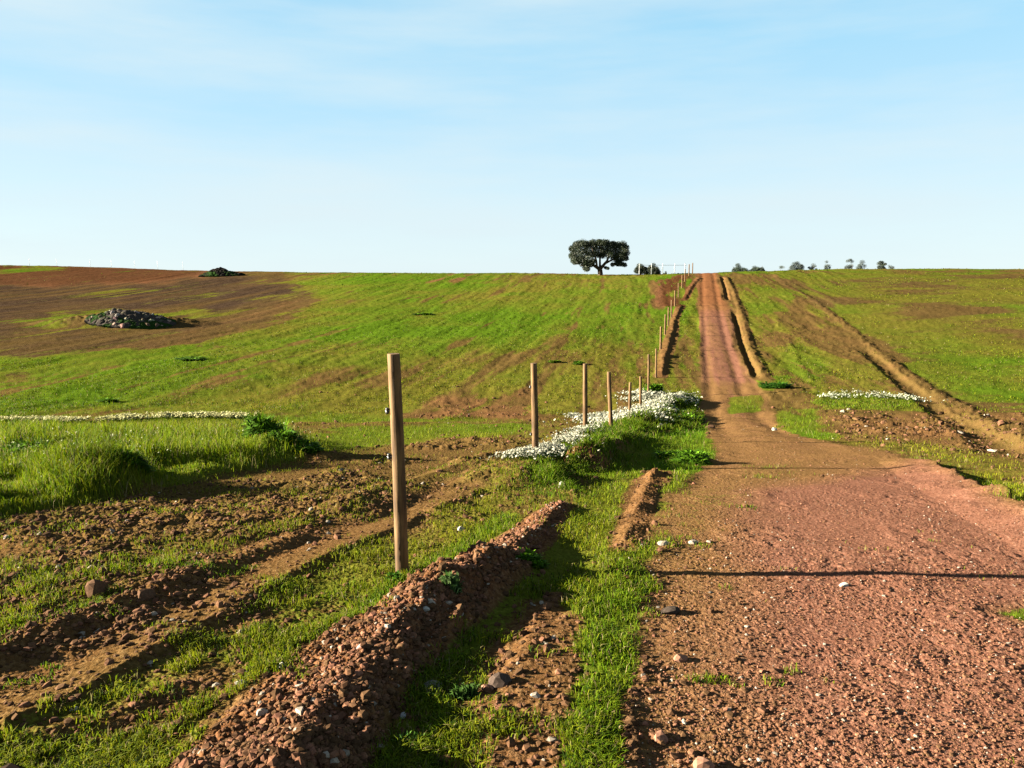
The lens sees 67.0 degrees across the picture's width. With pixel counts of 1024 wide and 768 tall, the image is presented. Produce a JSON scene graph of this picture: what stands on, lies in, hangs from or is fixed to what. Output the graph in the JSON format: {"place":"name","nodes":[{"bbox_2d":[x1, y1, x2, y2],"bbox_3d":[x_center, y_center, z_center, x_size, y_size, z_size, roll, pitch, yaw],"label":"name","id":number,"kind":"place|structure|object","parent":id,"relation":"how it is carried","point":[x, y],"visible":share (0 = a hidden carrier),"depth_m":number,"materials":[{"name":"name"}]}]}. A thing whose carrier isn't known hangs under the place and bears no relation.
{"place":"outdoors","nodes":[
{"label":"outdoors","id":0,"kind":"place"},
{"bbox_2d":[0,275,312,376],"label":"ploughed field","id":1,"kind":"structure","parent":0,"point":[209,296],"depth_m":99.04,"materials":[{"name":"brown soil"}]},
{"bbox_2d":[198,267,245,276],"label":"stone heap","id":2,"kind":"object","parent":1,"relation":"on","point":[220,272],"visible":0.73,"depth_m":137.26,"materials":[{"name":"grey stone"}]},
{"bbox_2d":[0,421,357,498],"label":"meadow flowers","id":3,"kind":"object","parent":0,"point":[11,451],"visible":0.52,"depth_m":10.87,"materials":[{"name":"green plant"}]},
{"bbox_2d":[0,265,1023,767],"bbox_3d":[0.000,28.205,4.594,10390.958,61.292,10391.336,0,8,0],"label":"ground","id":4,"kind":"structure","parent":0,"point":[854,341],"depth_m":33.08,"materials":[{"name":"green plant"}]},
{"bbox_2d":[0,763,22,767],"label":"clod","id":5,"kind":"object","parent":4,"relation":"on","point":[10,765],"visible":1,"depth_m":3.00,"materials":[{"name":"soil"}]},
{"bbox_2d":[0,437,54,458],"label":"weed clump","id":6,"kind":"object","parent":4,"relation":"on","point":[14,444],"visible":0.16,"depth_m":11.62,"materials":[{"name":"green plant"}]},
{"bbox_2d":[85,579,107,598],"bbox_3d":[-2.626,1.302,4.900,0.110,0.150,0.122,5,10,32],"label":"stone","id":7,"kind":"object","parent":4,"relation":"on","point":[94,587],"visible":0.84,"depth_m":4.86,"materials":[{"name":"stone"}]},
{"bbox_2d":[97,397,119,402],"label":"weed clump","id":8,"kind":"object","parent":4,"relation":"on","point":[111,399],"visible":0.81,"depth_m":34.32,"materials":[{"name":"green plant"}]},
{"bbox_2d":[88,446,157,474],"bbox_3d":[-4.543,0.914,8.986,0.774,0.386,0.423,-3,9,-20],"label":"weed clump","id":9,"kind":"object","parent":4,"relation":"on","point":[149,468],"visible":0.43,"depth_m":8.98,"materials":[{"name":"green plant"}]},
{"bbox_2d":[0,410,258,422],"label":"pale flowers","id":10,"kind":"object","parent":4,"relation":"on","point":[179,414],"visible":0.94,"depth_m":27.42,"materials":[{"name":"white plant"}]},
{"bbox_2d":[84,308,176,328],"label":"stone heap","id":11,"kind":"object","parent":4,"relation":"on","point":[119,318],"visible":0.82,"depth_m":68.88,"materials":[{"name":"grey stone"}]},
{"bbox_2d":[125,725,138,732],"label":"clod","id":12,"kind":"object","parent":4,"relation":"on","point":[128,730],"visible":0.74,"depth_m":3.36,"materials":[{"name":"soil"}]},
{"bbox_2d":[137,588,155,600],"bbox_3d":[-2.260,1.310,4.789,0.110,0.069,0.087,8,5,-38],"label":"clod","id":13,"kind":"object","parent":4,"relation":"on","point":[146,594],"visible":1,"depth_m":4.76,"materials":[{"name":"soil"}]},
{"bbox_2d":[0,414,334,518],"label":"tall grass","id":14,"kind":"structure","parent":4,"relation":"on","point":[52,479],"depth_m":10.39,"materials":[{"name":"green plant"}]},
{"bbox_2d":[170,717,184,727],"bbox_3d":[-1.476,1.498,3.411,0.064,0.043,0.051,-8,6,-30],"label":"clod","id":15,"kind":"object","parent":4,"relation":"on","point":[179,721],"visible":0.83,"depth_m":3.40,"materials":[{"name":"soil"}]},
{"bbox_2d":[174,356,207,360],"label":"weed clump","id":16,"kind":"object","parent":4,"relation":"on","point":[190,358],"visible":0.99,"depth_m":48.04,"materials":[{"name":"green plant"}]},
{"bbox_2d":[236,411,299,438],"bbox_3d":[-3.929,0.763,12.542,1.070,0.799,0.719,-5,9,-29],"label":"weed clump","id":17,"kind":"object","parent":4,"relation":"on","point":[260,424],"visible":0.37,"depth_m":12.31,"materials":[{"name":"green plant"}]},
{"bbox_2d":[267,429,329,453],"bbox_3d":[-3.357,0.908,12.183,1.007,0.428,0.634,0,8,0],"label":"weed clump","id":18,"kind":"object","parent":4,"relation":"on","point":[309,447],"visible":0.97,"depth_m":12.06,"materials":[{"name":"green plant"}]},
{"bbox_2d":[383,571,401,582],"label":"weed clump","id":19,"kind":"object","parent":4,"relation":"on","point":[395,574],"visible":0.57,"depth_m":5.27,"materials":[{"name":"green plant"}]},
{"bbox_2d":[385,353,408,573],"bbox_3d":[-0.803,0.640,5.398,0.140,1.711,0.095,0,8,0],"label":"fence post","id":20,"kind":"object","parent":4,"relation":"on","point":[398,469],"visible":0.92,"depth_m":5.35,"materials":[{"name":"brown wood"}]},
{"bbox_2d":[395,731,424,748],"bbox_3d":[-0.435,1.524,3.293,0.146,0.097,0.089,0,8,0],"label":"weed clump","id":21,"kind":"object","parent":4,"relation":"on","point":[406,736],"visible":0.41,"depth_m":3.30,"materials":[{"name":"green plant"}]},
{"bbox_2d":[412,312,432,314],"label":"weed clump","id":22,"kind":"object","parent":4,"relation":"on","point":[422,313],"visible":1,"depth_m":78.69,"materials":[{"name":"green plant"}]},
{"bbox_2d":[212,435,634,767],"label":"earth bank","id":23,"kind":"structure","parent":4,"relation":"on","point":[465,598],"depth_m":4.38,"materials":[{"name":"brown soil"}]},
{"bbox_2d":[256,708,267,716],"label":"stone","id":24,"kind":"object","parent":23,"relation":"on","point":[261,712],"visible":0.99,"depth_m":3.35,"materials":[{"name":"grey stone"}]},
{"bbox_2d":[178,437,632,767],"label":"bank rubble","id":25,"kind":"object","parent":23,"relation":"on","point":[299,761],"visible":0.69,"depth_m":3.75,"materials":[{"name":"stone"}]},
{"bbox_2d":[423,606,429,611],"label":"stone","id":26,"kind":"object","parent":23,"relation":"on","point":[425,608],"visible":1,"depth_m":4.49,"materials":[{"name":"grey stone"}]},
{"bbox_2d":[439,570,464,593],"bbox_3d":[-0.382,1.237,4.806,0.183,0.179,0.130,2,9,15],"label":"weed clump","id":27,"kind":"object","parent":23,"relation":"on","point":[451,580],"visible":0.82,"depth_m":4.79,"materials":[{"name":"green plant"}]},
{"bbox_2d":[424,680,441,693],"bbox_3d":[-0.387,1.495,3.805,0.093,0.045,0.111,-4,13,-14],"label":"stone","id":28,"kind":"object","parent":4,"relation":"on","point":[434,681],"visible":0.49,"depth_m":3.81,"materials":[{"name":"stone"}]},
{"bbox_2d":[448,682,481,700],"bbox_3d":[-0.230,1.481,3.728,0.175,0.107,0.109,0,8,0],"label":"weed clump","id":29,"kind":"object","parent":4,"relation":"on","point":[466,692],"visible":0.85,"depth_m":3.71,"materials":[{"name":"green plant"}]},
{"bbox_2d":[481,684,493,690],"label":"stone","id":30,"kind":"object","parent":4,"relation":"on","point":[484,685],"visible":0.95,"depth_m":3.76,"materials":[{"name":"brown stone"}]},
{"bbox_2d":[488,672,511,688],"bbox_3d":[-0.058,1.467,3.801,0.122,0.086,0.087,-3,11,-13],"label":"stone","id":31,"kind":"object","parent":4,"relation":"on","point":[498,680],"visible":0.84,"depth_m":3.78,"materials":[{"name":"beige stone"}]},
{"bbox_2d":[0,358,1023,767],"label":"short grass","id":32,"kind":"structure","parent":4,"relation":"on","point":[588,740],"depth_m":4.31,"materials":[{"name":"green plant"}]},
{"bbox_2d":[0,383,1023,767],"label":"soil clods","id":33,"kind":"object","parent":4,"relation":"on","point":[338,741],"visible":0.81,"depth_m":4.26,"materials":[{"name":"soil"}]},
{"bbox_2d":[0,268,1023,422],"bbox_3d":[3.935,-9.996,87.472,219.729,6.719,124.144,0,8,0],"label":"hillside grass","id":34,"kind":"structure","parent":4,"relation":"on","point":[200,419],"depth_m":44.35,"materials":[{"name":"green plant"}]},
{"bbox_2d":[515,546,549,568],"bbox_3d":[0.132,1.285,5.694,0.328,0.167,0.233,0,8,0],"label":"weed clump","id":35,"kind":"object","parent":4,"relation":"on","point":[534,558],"visible":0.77,"depth_m":5.66,"materials":[{"name":"green plant"}]},
{"bbox_2d":[529,363,538,447],"bbox_3d":[0.327,0.465,11.383,0.148,1.555,0.102,0,8,0],"label":"fence post","id":36,"kind":"object","parent":4,"relation":"on","point":[534,434],"visible":0.87,"depth_m":11.33,"materials":[{"name":"brown wood"}]},
{"bbox_2d":[540,602,551,610],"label":"clod","id":37,"kind":"object","parent":4,"relation":"on","point":[545,606],"visible":0.96,"depth_m":4.77,"materials":[{"name":"soil"}]},
{"bbox_2d":[485,423,611,465],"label":"white flowers","id":38,"kind":"object","parent":4,"relation":"on","point":[529,451],"visible":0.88,"depth_m":11.39,"materials":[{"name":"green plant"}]},
{"bbox_2d":[547,360,560,362],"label":"weed clump","id":39,"kind":"object","parent":4,"relation":"on","point":[554,361],"visible":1,"depth_m":48.35,"materials":[{"name":"green plant"}]},
{"bbox_2d":[573,361,584,364],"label":"weed clump","id":40,"kind":"object","parent":4,"relation":"on","point":[578,362],"visible":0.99,"depth_m":47.62,"materials":[{"name":"green plant"}]},
{"bbox_2d":[583,363,587,425],"bbox_3d":[1.502,0.383,15.816,0.121,1.606,0.106,0,8,0],"label":"fence post","id":41,"kind":"object","parent":4,"relation":"on","point":[585,403],"visible":0.83,"depth_m":15.76,"materials":[{"name":"brown wood"}]},
{"bbox_2d":[568,238,629,274],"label":"oak tree","id":42,"kind":"object","parent":4,"relation":"on","point":[617,252],"visible":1,"depth_m":120.15,"materials":[{"name":"green plant"}]},
{"bbox_2d":[607,372,612,425],"bbox_3d":[2.266,0.438,17.845,0.174,1.453,0.106,0,8,0],"label":"fence post","id":43,"kind":"object","parent":4,"relation":"on","point":[610,412],"visible":0.85,"depth_m":17.79,"materials":[{"name":"brown wood"}]},
{"bbox_2d":[543,388,702,426],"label":"white flowers","id":44,"kind":"object","parent":4,"relation":"on","point":[600,416],"visible":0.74,"depth_m":29.24,"materials":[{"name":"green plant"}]},
{"bbox_2d":[628,382,631,409],"bbox_3d":[4.249,0.641,27.875,0.115,1.415,0.114,0,8,0],"label":"fence post","id":45,"kind":"object","parent":4,"relation":"on","point":[629,396],"visible":0.69,"depth_m":27.80,"materials":[{"name":"brown wood"}]},
{"bbox_2d":[633,263,647,273],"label":"round tree","id":46,"kind":"object","parent":4,"relation":"on","point":[643,269],"visible":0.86,"depth_m":162.44,"materials":[{"name":"green plant"}]},
{"bbox_2d":[639,376,641,404],"bbox_3d":[5.299,0.431,31.887,0.133,1.504,0.113,0,8,0],"label":"fence post","id":47,"kind":"object","parent":4,"relation":"on","point":[640,390],"visible":0.82,"depth_m":31.82,"materials":[{"name":"brown wood"}]},
{"bbox_2d":[647,354,649,390],"bbox_3d":[6.590,-0.366,37.328,0.136,2.156,0.114,0,8,0],"label":"fence post","id":48,"kind":"object","parent":4,"relation":"on","point":[648,381],"visible":0.88,"depth_m":37.28,"materials":[{"name":"brown wood"}]},
{"bbox_2d":[642,383,664,391],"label":"weed clump","id":49,"kind":"object","parent":4,"relation":"on","point":[657,387],"visible":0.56,"depth_m":37.56,"materials":[{"name":"green plant"}]},
{"bbox_2d":[647,263,660,273],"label":"round tree","id":50,"kind":"object","parent":4,"relation":"on","point":[655,270],"visible":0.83,"depth_m":167.47,"materials":[{"name":"green plant"}]},
{"bbox_2d":[655,349,656,377],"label":"fence post","id":51,"kind":"object","parent":4,"relation":"on","point":[655,363],"visible":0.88,"depth_m":43.35,"materials":[{"name":"brown wood"}]},
{"bbox_2d":[659,327,661,349],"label":"fence post","id":52,"kind":"object","parent":4,"relation":"on","point":[660,338],"visible":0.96,"depth_m":54.84,"materials":[{"name":"brown wood"}]},
{"bbox_2d":[639,264,684,273],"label":"rail fence","id":53,"kind":"object","parent":4,"relation":"on","point":[662,269],"visible":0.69,"depth_m":138.47,"materials":[{"name":"white paint"}]},
{"bbox_2d":[657,541,668,545],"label":"stone","id":54,"kind":"object","parent":4,"relation":"on","point":[662,543],"visible":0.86,"depth_m":6.22,"materials":[{"name":"stone"}]},
{"bbox_2d":[664,314,665,334],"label":"fence post","id":55,"kind":"object","parent":4,"relation":"on","point":[665,325],"visible":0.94,"depth_m":62.02,"materials":[{"name":"brown wood"}]},
{"bbox_2d":[653,449,679,458],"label":"weed clump","id":56,"kind":"object","parent":4,"relation":"on","point":[669,453],"visible":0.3,"depth_m":12.71,"materials":[{"name":"green plant"}]},
{"bbox_2d":[674,291,675,305],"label":"fence post","id":57,"kind":"object","parent":4,"relation":"on","point":[674,298],"visible":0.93,"depth_m":80.78,"materials":[{"name":"brown wood"}]},
{"bbox_2d":[676,411,706,422],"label":"weed clump","id":58,"kind":"object","parent":4,"relation":"on","point":[694,416],"visible":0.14,"depth_m":25.89,"materials":[{"name":"green plant"}]},
{"bbox_2d":[672,447,711,464],"bbox_3d":[2.800,1.137,12.045,0.752,0.226,0.534,0,8,0],"label":"weed clump","id":59,"kind":"object","parent":4,"relation":"on","point":[698,456],"visible":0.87,"depth_m":11.99,"materials":[{"name":"green plant"}]},
{"bbox_2d":[732,263,747,271],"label":"skyline bush","id":60,"kind":"object","parent":4,"relation":"on","point":[737,268],"visible":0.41,"depth_m":187.23,"materials":[{"name":"green plant"}]},
{"bbox_2d":[748,265,765,270],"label":"skyline bush","id":61,"kind":"object","parent":4,"relation":"on","point":[755,268],"visible":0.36,"depth_m":197.12,"materials":[{"name":"green plant"}]},
{"bbox_2d":[757,381,792,388],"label":"weed clump","id":62,"kind":"object","parent":4,"relation":"on","point":[776,385],"visible":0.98,"depth_m":38.42,"materials":[{"name":"green plant"}]},
{"bbox_2d":[789,261,804,269],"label":"hazy tree","id":63,"kind":"object","parent":4,"relation":"on","point":[795,265],"visible":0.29,"depth_m":315.33,"materials":[{"name":"green plant"}]},
{"bbox_2d":[807,264,816,269],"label":"hazy tree","id":64,"kind":"object","parent":4,"relation":"on","point":[812,267],"visible":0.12,"depth_m":315.81,"materials":[{"name":"green plant"}]},
{"bbox_2d":[824,260,831,268],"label":"hazy tree","id":65,"kind":"object","parent":4,"relation":"on","point":[826,266],"visible":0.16,"depth_m":316.63,"materials":[{"name":"green plant"}]},
{"bbox_2d":[844,258,853,268],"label":"hazy tree","id":66,"kind":"object","parent":4,"relation":"on","point":[849,266],"visible":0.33,"depth_m":306.28,"materials":[{"name":"green plant"}]},
{"bbox_2d":[856,260,865,268],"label":"hazy tree","id":67,"kind":"object","parent":4,"relation":"on","point":[859,266],"visible":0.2,"depth_m":295.54,"materials":[{"name":"green plant"}]},
{"bbox_2d":[876,261,886,268],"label":"hazy tree","id":68,"kind":"object","parent":4,"relation":"on","point":[881,264],"visible":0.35,"depth_m":276.33,"materials":[{"name":"green plant"}]},
{"bbox_2d":[817,388,947,403],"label":"white flowers","id":69,"kind":"object","parent":4,"relation":"on","point":[889,395],"visible":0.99,"depth_m":34.93,"materials":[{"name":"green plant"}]},
{"bbox_2d":[0,0,1023,274],"label":"sky","id":70,"kind":"structure","parent":0,"point":[354,136],"materials":[{"name":"blue"}]},
{"bbox_2d":[472,391,707,508],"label":"verge grass","id":71,"kind":"structure","parent":0,"point":[639,429],"depth_m":12.35,"materials":[{"name":"green plant"}]},
{"bbox_2d":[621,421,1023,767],"bbox_3d":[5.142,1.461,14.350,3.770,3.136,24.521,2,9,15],"label":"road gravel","id":72,"kind":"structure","parent":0,"point":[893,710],"depth_m":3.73,"materials":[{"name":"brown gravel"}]},
{"bbox_2d":[635,273,1023,767],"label":"dirt road","id":73,"kind":"structure","parent":0,"point":[725,376],"depth_m":5.13,"materials":[{"name":"brown soil"}]},
{"bbox_2d":[653,730,667,743],"bbox_3d":[0.632,1.502,3.286,0.064,0.057,0.063,1,8,7],"label":"stone","id":74,"kind":"object","parent":73,"relation":"on","point":[659,735],"visible":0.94,"depth_m":3.27,"materials":[{"name":"beige stone"}]},
{"bbox_2d":[661,606,679,614],"bbox_3d":[0.963,1.379,4.709,0.127,0.045,0.086,-11,2,-13],"label":"stone","id":75,"kind":"object","parent":73,"relation":"on","point":[669,610],"visible":1,"depth_m":4.68,"materials":[{"name":"grey stone"}]},
{"bbox_2d":[673,654,687,662],"bbox_3d":[0.881,1.433,4.041,0.084,0.049,0.068,6,-4,-14],"label":"stone","id":76,"kind":"object","parent":73,"relation":"on","point":[679,658],"visible":1,"depth_m":4.02,"materials":[{"name":"beige stone"}]},
{"bbox_2d":[688,539,697,543],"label":"stone","id":77,"kind":"object","parent":73,"relation":"on","point":[692,541],"visible":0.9,"depth_m":6.32,"materials":[{"name":"white stone"}]},
{"bbox_2d":[693,756,714,767],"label":"stone","id":78,"kind":"object","parent":73,"relation":"on","point":[701,762],"visible":1,"depth_m":3.07,"materials":[{"name":"beige stone"}]},
{"bbox_2d":[839,582,848,586],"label":"stone","id":79,"kind":"object","parent":73,"relation":"on","point":[845,584],"visible":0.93,"depth_m":5.18,"materials":[{"name":"white stone"}]}
]}

